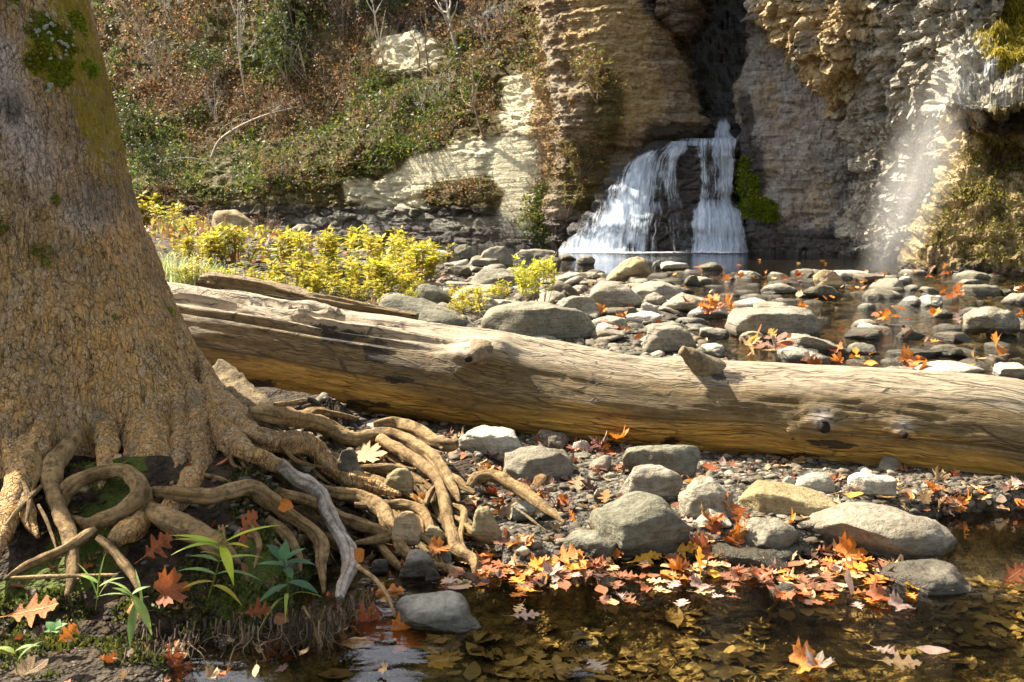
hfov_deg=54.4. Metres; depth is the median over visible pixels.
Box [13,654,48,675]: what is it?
leaf
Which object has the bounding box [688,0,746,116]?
cliff
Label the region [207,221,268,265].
yellow shrub
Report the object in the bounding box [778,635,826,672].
leaf
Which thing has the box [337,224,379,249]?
yellow shrub
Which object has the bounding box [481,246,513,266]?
stone
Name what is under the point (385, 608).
leaf
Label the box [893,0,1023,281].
cliff
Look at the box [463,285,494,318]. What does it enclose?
yellow shrub
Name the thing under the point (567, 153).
shrub
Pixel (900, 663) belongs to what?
leaf
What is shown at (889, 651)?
leaf
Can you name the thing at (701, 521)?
stone
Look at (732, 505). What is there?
leaf
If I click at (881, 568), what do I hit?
leaf
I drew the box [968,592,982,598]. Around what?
stone
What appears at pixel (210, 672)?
leaf litter
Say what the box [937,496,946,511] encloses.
leaf
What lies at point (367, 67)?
shrub
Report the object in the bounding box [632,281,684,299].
stone
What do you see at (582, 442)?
stone
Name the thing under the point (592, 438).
leaf
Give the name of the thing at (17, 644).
bank moss
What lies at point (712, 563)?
leaf
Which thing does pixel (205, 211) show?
shrub
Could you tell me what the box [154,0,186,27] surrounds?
bare shrub
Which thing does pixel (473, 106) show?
sapling
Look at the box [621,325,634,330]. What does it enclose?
leaf
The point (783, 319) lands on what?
boulder
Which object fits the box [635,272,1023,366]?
gravel
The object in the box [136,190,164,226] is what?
yellow shrub
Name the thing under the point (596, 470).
leaf
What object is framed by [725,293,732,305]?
leaf
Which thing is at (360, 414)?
stone
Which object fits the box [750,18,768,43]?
shrub
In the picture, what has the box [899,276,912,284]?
stone
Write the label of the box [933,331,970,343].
stone
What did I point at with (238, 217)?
boulder
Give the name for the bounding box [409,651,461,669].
leaf
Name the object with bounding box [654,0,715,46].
cliff
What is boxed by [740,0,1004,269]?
cliff
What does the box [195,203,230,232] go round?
shrub
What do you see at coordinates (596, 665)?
leaf
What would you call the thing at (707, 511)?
leaf
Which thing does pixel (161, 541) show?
leaf
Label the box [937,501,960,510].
leaf
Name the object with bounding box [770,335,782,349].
leaf
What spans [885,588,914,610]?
leaf
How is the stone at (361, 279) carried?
on the ground at (986, 535)
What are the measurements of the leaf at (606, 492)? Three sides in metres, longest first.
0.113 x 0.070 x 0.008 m
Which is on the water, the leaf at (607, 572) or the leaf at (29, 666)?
the leaf at (607, 572)
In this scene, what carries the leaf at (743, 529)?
on the boulder at (771, 533)
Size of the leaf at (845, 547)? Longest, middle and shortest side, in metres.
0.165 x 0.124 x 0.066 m
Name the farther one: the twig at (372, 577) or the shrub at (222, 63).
the shrub at (222, 63)
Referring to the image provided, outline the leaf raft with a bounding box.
[432,532,951,611]
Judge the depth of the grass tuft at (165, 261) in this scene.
11.95 m
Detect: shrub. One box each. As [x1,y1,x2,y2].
[109,0,153,39]
[112,91,157,157]
[125,9,190,78]
[126,137,196,186]
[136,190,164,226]
[146,208,183,232]
[148,200,192,225]
[150,214,185,229]
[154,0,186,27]
[155,194,189,209]
[156,58,209,122]
[165,0,210,57]
[169,233,213,263]
[170,255,212,285]
[172,194,220,226]
[174,215,209,232]
[175,228,231,263]
[180,25,252,94]
[189,65,238,122]
[190,209,235,227]
[191,220,219,231]
[194,0,211,18]
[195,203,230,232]
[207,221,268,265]
[213,267,235,274]
[222,261,281,280]
[226,71,266,126]
[242,72,297,131]
[243,207,284,232]
[245,225,280,235]
[248,138,284,193]
[249,225,310,271]
[250,0,325,35]
[250,2,315,94]
[259,258,333,291]
[264,20,318,81]
[264,273,291,284]
[284,249,325,285]
[286,224,357,276]
[297,43,366,110]
[297,272,336,294]
[313,253,385,298]
[322,0,364,36]
[333,23,381,98]
[336,277,389,303]
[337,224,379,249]
[337,253,422,298]
[351,227,407,272]
[360,251,417,283]
[372,75,420,120]
[374,226,432,271]
[382,241,443,281]
[389,272,423,295]
[402,288,419,297]
[411,80,441,112]
[417,63,458,105]
[417,237,454,261]
[446,299,464,312]
[447,284,475,311]
[462,0,500,23]
[462,1,516,49]
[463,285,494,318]
[484,279,511,297]
[491,7,527,58]
[508,254,559,302]
[511,267,534,289]
[517,196,548,236]
[520,8,544,46]
[533,258,555,278]
[544,175,587,218]
[555,135,607,178]
[563,44,627,104]
[565,72,641,146]
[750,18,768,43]
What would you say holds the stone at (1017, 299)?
on the water
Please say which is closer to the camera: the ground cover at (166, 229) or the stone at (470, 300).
the stone at (470, 300)
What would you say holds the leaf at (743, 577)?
on the water
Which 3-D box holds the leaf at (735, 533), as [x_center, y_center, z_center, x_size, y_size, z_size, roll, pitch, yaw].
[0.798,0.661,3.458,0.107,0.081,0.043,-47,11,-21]
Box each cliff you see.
[90,0,618,271]
[536,0,714,248]
[556,115,750,263]
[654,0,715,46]
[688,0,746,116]
[726,7,852,259]
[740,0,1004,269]
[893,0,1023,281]
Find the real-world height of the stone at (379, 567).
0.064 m
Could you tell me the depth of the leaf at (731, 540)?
3.42 m
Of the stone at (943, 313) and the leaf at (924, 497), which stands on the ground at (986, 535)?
the leaf at (924, 497)
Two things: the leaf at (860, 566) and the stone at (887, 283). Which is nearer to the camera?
the leaf at (860, 566)
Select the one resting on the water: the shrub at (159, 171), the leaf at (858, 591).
the leaf at (858, 591)
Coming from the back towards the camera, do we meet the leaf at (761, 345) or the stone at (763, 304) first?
the stone at (763, 304)
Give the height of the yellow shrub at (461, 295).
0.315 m
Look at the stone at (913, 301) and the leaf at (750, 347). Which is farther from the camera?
the stone at (913, 301)
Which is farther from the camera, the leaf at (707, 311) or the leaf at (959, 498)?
the leaf at (707, 311)
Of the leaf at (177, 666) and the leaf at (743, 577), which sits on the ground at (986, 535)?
the leaf at (177, 666)
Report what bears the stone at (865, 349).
on the water
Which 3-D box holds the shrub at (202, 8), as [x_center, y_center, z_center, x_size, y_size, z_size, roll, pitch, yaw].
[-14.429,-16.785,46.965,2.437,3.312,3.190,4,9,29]
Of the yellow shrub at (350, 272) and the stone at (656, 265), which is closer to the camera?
the yellow shrub at (350, 272)
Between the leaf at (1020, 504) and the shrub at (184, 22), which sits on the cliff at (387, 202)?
the shrub at (184, 22)
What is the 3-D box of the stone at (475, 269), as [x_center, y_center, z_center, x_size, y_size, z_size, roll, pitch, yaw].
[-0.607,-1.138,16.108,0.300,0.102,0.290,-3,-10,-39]
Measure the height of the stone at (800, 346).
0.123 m
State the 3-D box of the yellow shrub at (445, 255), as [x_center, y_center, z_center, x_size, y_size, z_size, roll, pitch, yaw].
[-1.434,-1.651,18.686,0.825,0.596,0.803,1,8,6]
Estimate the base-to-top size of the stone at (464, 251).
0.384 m
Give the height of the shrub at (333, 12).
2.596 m
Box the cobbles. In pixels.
[351,250,1023,374]
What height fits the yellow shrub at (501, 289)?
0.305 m
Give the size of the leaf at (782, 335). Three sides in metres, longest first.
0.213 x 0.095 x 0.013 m
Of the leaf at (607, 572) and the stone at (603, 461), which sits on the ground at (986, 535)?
the stone at (603, 461)
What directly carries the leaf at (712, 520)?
on the leaf at (716, 528)
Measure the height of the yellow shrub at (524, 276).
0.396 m
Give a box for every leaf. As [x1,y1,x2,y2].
[2,592,58,627]
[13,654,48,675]
[51,621,78,646]
[127,596,139,617]
[134,532,172,563]
[143,567,190,606]
[162,645,194,681]
[164,640,188,658]
[235,509,258,548]
[237,597,271,618]
[239,631,250,644]
[240,562,248,580]
[258,634,281,664]
[270,613,288,625]
[278,498,293,511]
[279,639,294,663]
[330,637,374,647]
[331,600,392,641]
[339,441,387,462]
[349,582,403,603]
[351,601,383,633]
[353,548,363,562]
[375,599,396,617]
[377,611,426,653]
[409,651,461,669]
[413,491,424,502]
[429,534,449,554]
[473,569,489,578]
[476,461,494,470]
[479,557,489,562]
[485,497,504,513]
[491,560,511,567]
[496,495,512,519]
[501,608,538,619]
[514,477,531,485]
[521,556,555,571]
[532,434,544,444]
[532,472,551,485]
[545,476,555,484]
[546,543,583,563]
[552,561,571,572]
[556,492,568,504]
[562,556,587,572]
[567,467,583,489]
[568,507,575,521]
[575,444,592,452]
[578,553,597,571]
[583,654,608,670]
[588,431,607,443]
[588,465,601,476]
[590,437,608,450]
[591,563,616,575]
[592,548,623,563]
[593,554,614,569]
[597,489,612,502]
[609,427,628,438]
[618,570,640,576]
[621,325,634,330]
[627,550,661,563]
[660,570,675,581]
[670,553,692,566]
[674,541,697,557]
[684,531,713,561]
[690,571,714,591]
[696,546,705,576]
[698,300,705,308]
[698,502,721,518]
[701,513,724,522]
[702,509,724,524]
[703,301,723,313]
[703,514,726,534]
[705,293,719,300]
[706,560,721,565]
[707,566,720,577]
[710,298,720,306]
[718,564,751,576]
[720,300,727,310]
[723,536,742,544]
[724,492,742,510]
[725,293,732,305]
[725,566,759,585]
[726,298,734,310]
[728,523,746,539]
[730,507,750,520]
[738,521,746,536]
[739,514,745,528]
[741,336,760,345]
[745,332,761,347]
[749,344,753,353]
[754,342,767,348]
[768,328,776,337]
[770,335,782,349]
[773,588,794,601]
[776,332,787,340]
[777,340,794,346]
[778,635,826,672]
[796,578,818,586]
[804,645,834,674]
[806,581,829,591]
[807,581,836,590]
[821,561,839,572]
[822,591,837,598]
[832,530,867,562]
[839,561,867,575]
[842,557,860,570]
[844,568,853,598]
[845,588,865,595]
[858,574,885,585]
[858,579,889,601]
[865,650,920,669]
[867,643,895,654]
[870,308,881,316]
[874,559,894,575]
[876,304,891,319]
[877,307,889,320]
[877,495,900,497]
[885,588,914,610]
[899,345,923,366]
[910,645,949,653]
[917,488,932,503]
[925,479,935,489]
[931,482,944,492]
[934,507,954,516]
[937,484,949,492]
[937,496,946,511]
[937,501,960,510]
[940,495,968,512]
[946,497,959,509]
[963,488,971,500]
[976,494,991,499]
[991,331,1007,354]
[994,562,1023,587]
[996,494,1006,503]
[996,504,1012,510]
[1015,498,1023,504]
[1017,499,1023,508]
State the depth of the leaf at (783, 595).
3.05 m
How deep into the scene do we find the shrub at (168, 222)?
27.12 m
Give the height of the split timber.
0.303 m
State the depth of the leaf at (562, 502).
3.90 m
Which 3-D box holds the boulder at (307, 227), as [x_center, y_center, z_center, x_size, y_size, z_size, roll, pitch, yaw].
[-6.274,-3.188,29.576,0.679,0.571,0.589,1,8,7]
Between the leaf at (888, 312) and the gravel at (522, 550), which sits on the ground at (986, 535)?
the gravel at (522, 550)
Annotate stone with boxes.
[76,485,88,492]
[326,266,365,280]
[337,447,365,485]
[346,277,362,285]
[350,410,362,417]
[367,419,383,428]
[371,559,388,576]
[384,468,413,494]
[391,511,422,545]
[397,549,435,581]
[421,250,449,258]
[421,524,445,543]
[425,568,440,585]
[438,551,451,562]
[447,266,471,276]
[454,244,476,259]
[466,296,474,305]
[469,255,498,266]
[470,267,482,271]
[471,268,519,287]
[471,506,501,544]
[474,297,498,310]
[475,489,484,493]
[476,500,487,505]
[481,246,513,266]
[493,545,501,553]
[498,299,511,304]
[511,501,536,520]
[512,249,554,259]
[519,288,540,300]
[525,550,537,556]
[533,429,569,448]
[536,255,561,270]
[537,513,553,519]
[549,281,579,295]
[559,254,575,260]
[561,290,571,297]
[563,273,587,278]
[563,529,616,559]
[571,440,589,451]
[574,450,592,458]
[576,256,594,264]
[589,455,611,469]
[592,316,626,328]
[592,488,603,500]
[596,322,616,329]
[601,307,635,316]
[624,311,661,323]
[627,323,642,327]
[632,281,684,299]
[640,302,658,313]
[643,292,666,305]
[644,322,683,327]
[652,260,660,268]
[660,261,689,271]
[684,275,699,286]
[686,324,708,332]
[687,306,728,319]
[695,508,732,528]
[697,347,707,354]
[698,327,728,340]
[701,262,722,270]
[701,343,723,352]
[730,567,764,583]
[734,270,761,278]
[734,298,766,306]
[739,331,765,343]
[741,543,802,562]
[753,301,786,306]
[761,283,799,294]
[769,582,803,602]
[771,340,807,351]
[773,346,831,364]
[782,476,795,484]
[785,462,802,467]
[794,472,835,492]
[796,285,841,299]
[796,519,815,528]
[797,278,812,285]
[802,272,813,278]
[813,270,844,290]
[834,270,866,280]
[834,307,852,313]
[844,327,883,340]
[846,342,879,355]
[847,472,896,498]
[850,319,878,328]
[852,273,884,284]
[857,303,875,315]
[857,323,871,327]
[860,468,873,473]
[861,292,885,302]
[862,287,896,303]
[868,278,902,289]
[879,456,899,471]
[884,275,899,278]
[890,286,905,294]
[896,328,926,340]
[898,296,923,309]
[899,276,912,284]
[910,349,941,359]
[915,360,985,373]
[919,286,939,294]
[919,295,942,308]
[921,309,953,318]
[929,344,967,358]
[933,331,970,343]
[953,270,988,280]
[955,284,1000,296]
[956,279,980,284]
[958,307,976,315]
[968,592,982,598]
[991,570,1008,580]
[992,362,1023,379]
[1000,293,1023,306]
[1001,289,1012,296]
[1017,322,1023,335]
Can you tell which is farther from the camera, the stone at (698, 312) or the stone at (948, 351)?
the stone at (698, 312)
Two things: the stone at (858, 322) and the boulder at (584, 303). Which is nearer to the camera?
the stone at (858, 322)
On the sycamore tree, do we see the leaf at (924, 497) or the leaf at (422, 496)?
the leaf at (422, 496)
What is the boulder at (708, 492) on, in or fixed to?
on the gravel at (522, 550)
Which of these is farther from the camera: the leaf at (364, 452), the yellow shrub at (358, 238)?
the yellow shrub at (358, 238)
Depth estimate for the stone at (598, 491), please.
3.94 m
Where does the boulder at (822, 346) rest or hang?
on the gravel at (926, 332)
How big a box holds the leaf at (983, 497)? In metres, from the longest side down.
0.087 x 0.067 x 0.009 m
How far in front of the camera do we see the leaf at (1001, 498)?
3.89 m
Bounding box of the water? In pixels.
[315,239,1023,374]
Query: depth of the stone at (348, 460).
3.79 m
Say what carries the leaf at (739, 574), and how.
on the water
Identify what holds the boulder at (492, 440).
on the ground at (986, 535)
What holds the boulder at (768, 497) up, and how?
on the gravel at (522, 550)
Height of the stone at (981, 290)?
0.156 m
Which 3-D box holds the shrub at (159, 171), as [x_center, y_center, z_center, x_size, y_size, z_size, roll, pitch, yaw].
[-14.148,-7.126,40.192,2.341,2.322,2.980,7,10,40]
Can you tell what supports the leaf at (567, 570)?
on the water
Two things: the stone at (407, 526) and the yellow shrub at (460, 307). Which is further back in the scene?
the yellow shrub at (460, 307)
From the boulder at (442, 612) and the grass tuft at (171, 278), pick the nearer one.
the boulder at (442, 612)
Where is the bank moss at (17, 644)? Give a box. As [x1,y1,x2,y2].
[0,459,333,678]
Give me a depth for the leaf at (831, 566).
3.26 m
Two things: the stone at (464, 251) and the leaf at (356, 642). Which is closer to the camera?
the leaf at (356, 642)
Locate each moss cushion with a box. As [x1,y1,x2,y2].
[735,155,781,223]
[973,0,1023,75]
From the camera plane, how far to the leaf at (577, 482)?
4.15 m
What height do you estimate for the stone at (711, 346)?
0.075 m
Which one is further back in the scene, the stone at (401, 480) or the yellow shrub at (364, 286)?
the yellow shrub at (364, 286)
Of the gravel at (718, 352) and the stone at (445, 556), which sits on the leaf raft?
the stone at (445, 556)
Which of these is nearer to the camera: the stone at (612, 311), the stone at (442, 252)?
the stone at (612, 311)
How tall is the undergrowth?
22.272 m
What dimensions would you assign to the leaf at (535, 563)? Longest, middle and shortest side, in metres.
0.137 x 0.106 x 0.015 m
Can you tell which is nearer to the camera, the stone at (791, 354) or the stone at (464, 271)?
the stone at (791, 354)
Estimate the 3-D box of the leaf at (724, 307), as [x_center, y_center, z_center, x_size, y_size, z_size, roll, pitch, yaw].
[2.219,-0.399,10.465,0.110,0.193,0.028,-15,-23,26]
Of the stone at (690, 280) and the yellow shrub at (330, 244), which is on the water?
the stone at (690, 280)
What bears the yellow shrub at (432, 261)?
on the ground at (986, 535)
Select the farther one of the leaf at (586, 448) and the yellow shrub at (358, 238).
the yellow shrub at (358, 238)
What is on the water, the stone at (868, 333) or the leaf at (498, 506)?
the stone at (868, 333)
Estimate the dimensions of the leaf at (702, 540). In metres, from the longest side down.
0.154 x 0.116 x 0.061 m
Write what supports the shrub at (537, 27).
on the cliff at (387, 202)
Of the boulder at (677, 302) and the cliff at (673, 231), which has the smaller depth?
the boulder at (677, 302)
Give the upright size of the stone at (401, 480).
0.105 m
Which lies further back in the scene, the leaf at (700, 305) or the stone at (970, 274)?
the stone at (970, 274)
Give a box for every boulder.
[212,210,255,233]
[292,224,311,237]
[378,293,471,325]
[395,590,481,634]
[413,284,453,303]
[459,425,520,461]
[481,301,594,339]
[503,445,573,482]
[556,295,600,314]
[589,280,643,307]
[589,491,690,558]
[606,256,651,281]
[621,445,699,477]
[621,464,682,501]
[642,323,696,352]
[662,292,717,313]
[678,475,736,518]
[711,542,790,575]
[725,306,820,341]
[738,480,837,516]
[742,517,799,548]
[786,333,849,355]
[808,502,956,563]
[881,559,981,597]
[962,306,1020,334]
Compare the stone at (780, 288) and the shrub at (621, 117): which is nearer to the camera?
the stone at (780, 288)
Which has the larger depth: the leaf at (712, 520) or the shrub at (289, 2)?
the shrub at (289, 2)
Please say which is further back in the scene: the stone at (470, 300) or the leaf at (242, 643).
the stone at (470, 300)
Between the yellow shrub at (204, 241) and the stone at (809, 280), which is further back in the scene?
the stone at (809, 280)
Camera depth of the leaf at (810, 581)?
3.15 m
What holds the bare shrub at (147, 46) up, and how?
on the cliff at (387, 202)
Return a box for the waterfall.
[559,120,746,252]
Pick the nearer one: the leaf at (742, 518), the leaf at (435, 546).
the leaf at (435, 546)
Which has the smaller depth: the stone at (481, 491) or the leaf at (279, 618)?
the leaf at (279, 618)
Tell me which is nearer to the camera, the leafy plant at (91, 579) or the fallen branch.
the leafy plant at (91, 579)
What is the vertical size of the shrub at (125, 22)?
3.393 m
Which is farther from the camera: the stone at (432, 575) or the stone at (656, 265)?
the stone at (656, 265)
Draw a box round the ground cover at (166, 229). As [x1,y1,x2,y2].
[145,218,326,265]
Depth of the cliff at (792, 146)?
23.67 m
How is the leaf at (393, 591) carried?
on the water
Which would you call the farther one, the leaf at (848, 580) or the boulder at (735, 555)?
the boulder at (735, 555)
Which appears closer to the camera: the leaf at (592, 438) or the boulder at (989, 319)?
the leaf at (592, 438)
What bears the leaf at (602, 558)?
on the leaf raft
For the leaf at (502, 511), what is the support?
on the gravel at (522, 550)
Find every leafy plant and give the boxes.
[0,641,41,670]
[45,619,67,650]
[78,555,123,610]
[101,570,152,645]
[170,525,278,603]
[258,540,323,629]
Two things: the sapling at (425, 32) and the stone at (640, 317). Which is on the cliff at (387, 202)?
the sapling at (425, 32)
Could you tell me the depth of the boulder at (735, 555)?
3.32 m
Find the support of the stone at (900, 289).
on the ground at (986, 535)
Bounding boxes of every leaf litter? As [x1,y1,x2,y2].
[0,447,405,681]
[175,236,1023,378]
[379,419,1023,570]
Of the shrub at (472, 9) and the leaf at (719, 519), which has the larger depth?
the shrub at (472, 9)
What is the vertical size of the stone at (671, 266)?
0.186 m
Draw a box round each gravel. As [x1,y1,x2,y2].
[4,490,416,681]
[167,235,738,360]
[227,392,1023,590]
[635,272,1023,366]
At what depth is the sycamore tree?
3.56 m
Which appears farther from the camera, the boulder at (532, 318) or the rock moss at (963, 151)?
the rock moss at (963, 151)
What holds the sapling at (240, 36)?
on the cliff at (387, 202)
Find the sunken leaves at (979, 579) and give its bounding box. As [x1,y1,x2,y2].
[698,282,1023,586]
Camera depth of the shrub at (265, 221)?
27.90 m
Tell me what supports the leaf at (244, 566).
on the sycamore tree
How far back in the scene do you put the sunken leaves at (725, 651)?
3.06 m
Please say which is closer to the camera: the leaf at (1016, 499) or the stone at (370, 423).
the leaf at (1016, 499)
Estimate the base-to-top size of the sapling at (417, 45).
1.560 m
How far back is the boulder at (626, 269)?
14.35 m
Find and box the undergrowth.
[91,0,624,247]
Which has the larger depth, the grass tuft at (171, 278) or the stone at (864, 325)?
the grass tuft at (171, 278)
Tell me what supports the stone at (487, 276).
on the gravel at (718, 352)
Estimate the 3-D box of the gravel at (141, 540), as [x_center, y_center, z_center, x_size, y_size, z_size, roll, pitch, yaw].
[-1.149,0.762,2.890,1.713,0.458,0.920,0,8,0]
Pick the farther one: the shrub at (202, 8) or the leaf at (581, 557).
the shrub at (202, 8)
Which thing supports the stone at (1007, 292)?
on the water
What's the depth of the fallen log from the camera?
4.71 m
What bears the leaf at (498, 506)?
on the ground at (986, 535)
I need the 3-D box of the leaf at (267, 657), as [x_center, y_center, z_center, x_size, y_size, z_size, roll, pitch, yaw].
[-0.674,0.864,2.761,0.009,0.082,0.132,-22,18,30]
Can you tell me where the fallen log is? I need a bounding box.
[167,282,1023,476]
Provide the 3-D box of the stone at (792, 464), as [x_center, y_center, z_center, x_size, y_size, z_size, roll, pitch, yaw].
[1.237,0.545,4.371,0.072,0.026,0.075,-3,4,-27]
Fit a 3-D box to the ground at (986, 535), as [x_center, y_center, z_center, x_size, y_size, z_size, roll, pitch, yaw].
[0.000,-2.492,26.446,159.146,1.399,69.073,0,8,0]
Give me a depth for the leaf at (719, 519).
3.49 m
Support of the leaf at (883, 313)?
on the stone at (858, 322)
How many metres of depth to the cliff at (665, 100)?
24.63 m
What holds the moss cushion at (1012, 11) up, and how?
attached to the cliff at (971, 90)
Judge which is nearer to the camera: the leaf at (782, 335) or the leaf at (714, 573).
the leaf at (714, 573)
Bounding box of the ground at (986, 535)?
[0,233,1023,681]
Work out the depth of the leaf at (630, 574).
3.22 m
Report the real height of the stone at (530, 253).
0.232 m
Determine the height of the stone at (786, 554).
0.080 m
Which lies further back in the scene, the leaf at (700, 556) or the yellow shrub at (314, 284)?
the yellow shrub at (314, 284)
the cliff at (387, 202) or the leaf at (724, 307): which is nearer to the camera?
the leaf at (724, 307)
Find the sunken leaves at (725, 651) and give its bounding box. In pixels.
[308,559,1023,681]
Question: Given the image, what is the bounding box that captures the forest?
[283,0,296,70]
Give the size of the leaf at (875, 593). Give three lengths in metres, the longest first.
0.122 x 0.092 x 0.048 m
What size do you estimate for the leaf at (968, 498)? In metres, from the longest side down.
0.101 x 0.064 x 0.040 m
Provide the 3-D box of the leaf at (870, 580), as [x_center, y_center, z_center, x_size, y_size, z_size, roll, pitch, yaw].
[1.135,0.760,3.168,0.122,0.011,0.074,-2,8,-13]
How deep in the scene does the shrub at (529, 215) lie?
26.20 m
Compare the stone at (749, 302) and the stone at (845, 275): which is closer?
the stone at (749, 302)
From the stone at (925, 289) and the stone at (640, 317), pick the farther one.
the stone at (925, 289)
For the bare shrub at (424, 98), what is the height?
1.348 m
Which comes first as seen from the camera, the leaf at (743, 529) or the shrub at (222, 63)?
the leaf at (743, 529)
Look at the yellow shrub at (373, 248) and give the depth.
13.50 m
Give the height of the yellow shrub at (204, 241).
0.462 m
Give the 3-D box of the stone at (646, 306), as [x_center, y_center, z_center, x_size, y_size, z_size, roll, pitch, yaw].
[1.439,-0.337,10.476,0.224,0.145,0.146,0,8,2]
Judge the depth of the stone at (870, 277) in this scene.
14.96 m
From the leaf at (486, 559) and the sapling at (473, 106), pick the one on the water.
the leaf at (486, 559)
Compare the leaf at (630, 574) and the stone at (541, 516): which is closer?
the leaf at (630, 574)
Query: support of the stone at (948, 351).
on the water
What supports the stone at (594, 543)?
on the ground at (986, 535)
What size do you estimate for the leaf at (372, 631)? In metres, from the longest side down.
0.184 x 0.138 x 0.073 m
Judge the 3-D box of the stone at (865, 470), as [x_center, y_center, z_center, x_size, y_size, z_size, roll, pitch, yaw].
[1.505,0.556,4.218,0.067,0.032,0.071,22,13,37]
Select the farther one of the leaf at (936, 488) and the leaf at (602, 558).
the leaf at (936, 488)
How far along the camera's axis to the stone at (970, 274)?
15.47 m
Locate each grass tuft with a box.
[158,250,214,271]
[164,255,223,285]
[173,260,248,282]
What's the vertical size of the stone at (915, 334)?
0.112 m
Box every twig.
[8,573,117,579]
[302,606,320,663]
[356,564,395,617]
[511,504,547,532]
[582,551,586,587]
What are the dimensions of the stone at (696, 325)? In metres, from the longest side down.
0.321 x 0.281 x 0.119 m
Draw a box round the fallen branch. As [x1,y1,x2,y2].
[168,93,312,162]
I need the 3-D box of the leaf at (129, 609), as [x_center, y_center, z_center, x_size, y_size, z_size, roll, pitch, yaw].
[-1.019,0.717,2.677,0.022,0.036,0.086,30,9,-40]
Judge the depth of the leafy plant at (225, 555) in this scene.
2.75 m
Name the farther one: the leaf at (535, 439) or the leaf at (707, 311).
the leaf at (707, 311)
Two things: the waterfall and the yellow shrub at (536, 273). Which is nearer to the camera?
the yellow shrub at (536, 273)
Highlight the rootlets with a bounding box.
[107,586,384,670]
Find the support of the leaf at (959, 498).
on the leaf at (949, 507)
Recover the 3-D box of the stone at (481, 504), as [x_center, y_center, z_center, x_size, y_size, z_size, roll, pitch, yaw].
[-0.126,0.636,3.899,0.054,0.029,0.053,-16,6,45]
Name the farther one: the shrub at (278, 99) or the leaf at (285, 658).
the shrub at (278, 99)
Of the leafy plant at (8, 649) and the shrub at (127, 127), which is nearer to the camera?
the leafy plant at (8, 649)
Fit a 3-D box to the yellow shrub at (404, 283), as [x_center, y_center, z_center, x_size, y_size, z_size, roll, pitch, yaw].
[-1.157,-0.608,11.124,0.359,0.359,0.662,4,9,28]
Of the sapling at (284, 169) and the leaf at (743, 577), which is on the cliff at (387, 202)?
the sapling at (284, 169)
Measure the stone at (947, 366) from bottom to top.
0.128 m
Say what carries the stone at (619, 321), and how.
on the gravel at (718, 352)
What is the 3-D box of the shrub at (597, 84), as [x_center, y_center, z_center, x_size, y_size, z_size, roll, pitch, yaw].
[2.064,-6.546,24.328,1.405,1.520,1.930,6,10,38]
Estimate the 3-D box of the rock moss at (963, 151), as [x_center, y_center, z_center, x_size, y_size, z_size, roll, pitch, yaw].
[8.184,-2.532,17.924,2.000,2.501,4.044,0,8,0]
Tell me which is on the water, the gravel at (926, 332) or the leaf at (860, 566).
the leaf at (860, 566)
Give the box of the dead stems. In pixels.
[94,0,601,189]
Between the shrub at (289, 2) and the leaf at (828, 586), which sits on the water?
the leaf at (828, 586)
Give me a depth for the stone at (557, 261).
17.50 m
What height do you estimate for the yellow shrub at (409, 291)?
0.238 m
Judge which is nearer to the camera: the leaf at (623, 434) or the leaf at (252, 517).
the leaf at (252, 517)
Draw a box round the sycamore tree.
[0,0,565,603]
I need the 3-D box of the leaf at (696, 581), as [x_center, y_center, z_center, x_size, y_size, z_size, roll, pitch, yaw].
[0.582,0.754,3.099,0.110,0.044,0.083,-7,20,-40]
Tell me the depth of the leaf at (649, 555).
3.36 m
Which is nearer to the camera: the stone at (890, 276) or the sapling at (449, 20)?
the stone at (890, 276)
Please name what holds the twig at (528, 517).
on the gravel at (522, 550)
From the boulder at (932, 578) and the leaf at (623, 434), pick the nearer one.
the boulder at (932, 578)
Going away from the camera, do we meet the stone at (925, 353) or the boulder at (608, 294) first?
the stone at (925, 353)
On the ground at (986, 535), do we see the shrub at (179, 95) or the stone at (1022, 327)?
the stone at (1022, 327)
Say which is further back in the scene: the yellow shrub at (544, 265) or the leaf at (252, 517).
the yellow shrub at (544, 265)
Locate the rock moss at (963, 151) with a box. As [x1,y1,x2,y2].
[905,131,1023,271]
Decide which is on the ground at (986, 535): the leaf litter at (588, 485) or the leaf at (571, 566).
the leaf litter at (588, 485)
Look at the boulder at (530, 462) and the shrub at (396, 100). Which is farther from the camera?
the shrub at (396, 100)
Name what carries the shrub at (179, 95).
on the cliff at (387, 202)
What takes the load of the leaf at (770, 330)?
on the stone at (800, 346)
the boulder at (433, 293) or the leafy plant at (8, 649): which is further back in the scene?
the boulder at (433, 293)
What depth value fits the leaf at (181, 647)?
2.64 m
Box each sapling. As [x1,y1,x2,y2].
[187,40,193,95]
[229,0,260,109]
[266,45,320,147]
[277,149,293,189]
[367,0,385,65]
[406,22,419,67]
[419,2,435,76]
[433,0,459,52]
[453,48,485,140]
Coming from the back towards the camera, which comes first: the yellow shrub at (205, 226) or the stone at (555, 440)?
the yellow shrub at (205, 226)
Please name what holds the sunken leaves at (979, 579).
on the ground at (986, 535)
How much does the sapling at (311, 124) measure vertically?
3.408 m
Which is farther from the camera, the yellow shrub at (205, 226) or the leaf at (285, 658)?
the yellow shrub at (205, 226)
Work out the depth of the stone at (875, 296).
12.43 m
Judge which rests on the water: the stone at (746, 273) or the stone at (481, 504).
the stone at (746, 273)
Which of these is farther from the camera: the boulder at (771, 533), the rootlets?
the boulder at (771, 533)
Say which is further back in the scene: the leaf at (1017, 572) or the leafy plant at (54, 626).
the leaf at (1017, 572)
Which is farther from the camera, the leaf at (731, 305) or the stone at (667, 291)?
the stone at (667, 291)
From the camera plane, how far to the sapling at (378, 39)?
35.78 m
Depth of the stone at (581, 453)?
4.57 m
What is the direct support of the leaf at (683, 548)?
on the ground at (986, 535)
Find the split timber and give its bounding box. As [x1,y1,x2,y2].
[199,272,418,319]
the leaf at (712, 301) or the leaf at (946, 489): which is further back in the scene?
the leaf at (712, 301)

